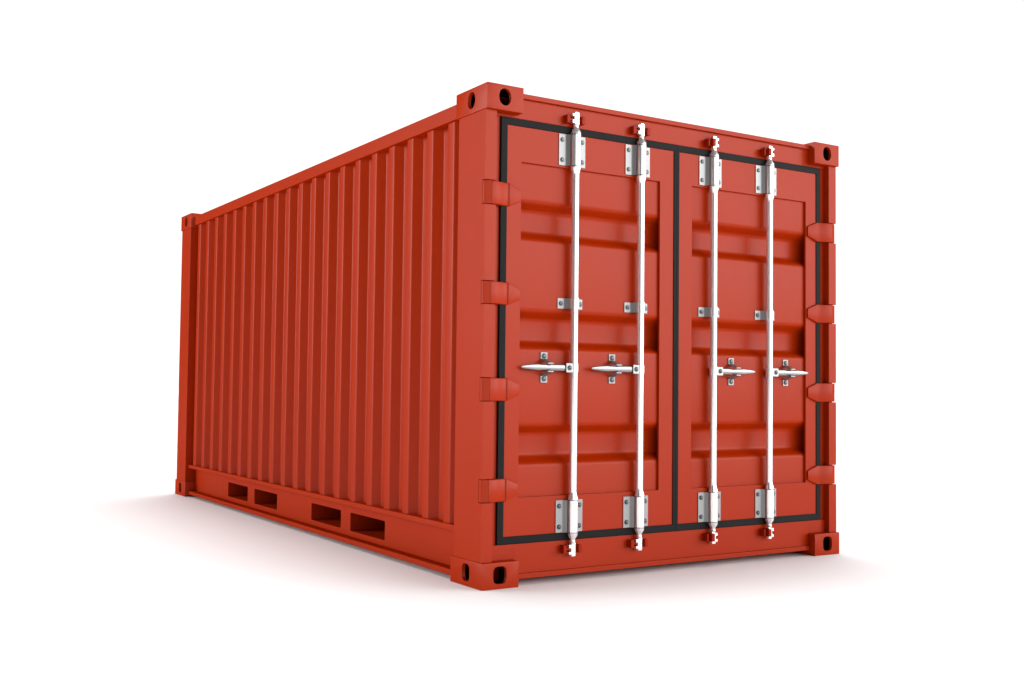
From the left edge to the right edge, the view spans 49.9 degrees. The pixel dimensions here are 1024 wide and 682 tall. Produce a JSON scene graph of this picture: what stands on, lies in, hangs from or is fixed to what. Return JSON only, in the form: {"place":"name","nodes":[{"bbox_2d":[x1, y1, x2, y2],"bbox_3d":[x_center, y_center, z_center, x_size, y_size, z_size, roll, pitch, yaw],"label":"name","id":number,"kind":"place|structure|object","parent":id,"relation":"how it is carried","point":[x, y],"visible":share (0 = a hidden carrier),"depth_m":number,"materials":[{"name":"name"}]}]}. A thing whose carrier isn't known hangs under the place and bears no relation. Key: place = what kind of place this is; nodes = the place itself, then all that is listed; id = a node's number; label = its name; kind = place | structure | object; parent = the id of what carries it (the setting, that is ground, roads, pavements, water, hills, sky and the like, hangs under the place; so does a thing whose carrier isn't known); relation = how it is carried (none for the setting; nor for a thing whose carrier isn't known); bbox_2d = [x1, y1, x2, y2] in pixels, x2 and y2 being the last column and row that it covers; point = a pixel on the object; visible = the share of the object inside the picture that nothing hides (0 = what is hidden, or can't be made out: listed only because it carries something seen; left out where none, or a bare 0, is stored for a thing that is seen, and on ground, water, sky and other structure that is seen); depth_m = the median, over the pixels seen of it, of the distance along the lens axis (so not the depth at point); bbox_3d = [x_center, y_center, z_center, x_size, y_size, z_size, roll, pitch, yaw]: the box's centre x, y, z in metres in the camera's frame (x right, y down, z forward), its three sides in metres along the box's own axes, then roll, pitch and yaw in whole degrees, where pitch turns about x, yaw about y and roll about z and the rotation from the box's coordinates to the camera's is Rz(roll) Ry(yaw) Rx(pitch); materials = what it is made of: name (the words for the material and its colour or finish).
{"place":"outdoors","nodes":[
{"label":"outdoors","id":0,"kind":"place"},
{"bbox_2d":[0,384,1023,681],"bbox_3d":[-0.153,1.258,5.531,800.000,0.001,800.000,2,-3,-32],"label":"ground","id":1,"kind":"structure","parent":0,"point":[120,560],"depth_m":5.61,"materials":[{"name":"white"}]},
{"bbox_2d":[175,82,838,590],"bbox_3d":[-0.524,0.087,8.645,2.623,2.591,5.596,2,-3,-32],"label":"shipping container","id":2,"kind":"object","parent":1,"relation":"on","point":[485,336],"visible":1,"depth_m":6.43,"materials":[{"name":"red metal"}]},
{"bbox_2d":[479,116,676,544],"bbox_3d":[0.375,-0.045,6.006,1.304,2.222,0.130,2,-3,-32],"label":"door","id":3,"kind":"structure","parent":2,"relation":"in","point":[532,193],"depth_m":6.00,"materials":[{"name":"red paint"}]},
{"bbox_2d":[675,145,834,530],"bbox_3d":[1.478,-0.004,6.702,1.304,2.222,0.130,2,-3,-32],"label":"door","id":4,"kind":"structure","parent":2,"relation":"in","point":[799,474],"depth_m":6.67,"materials":[{"name":"red paint"}]},
{"bbox_2d":[0,0,1023,394],"label":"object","id":5,"kind":"structure","parent":0,"point":[121,121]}
]}

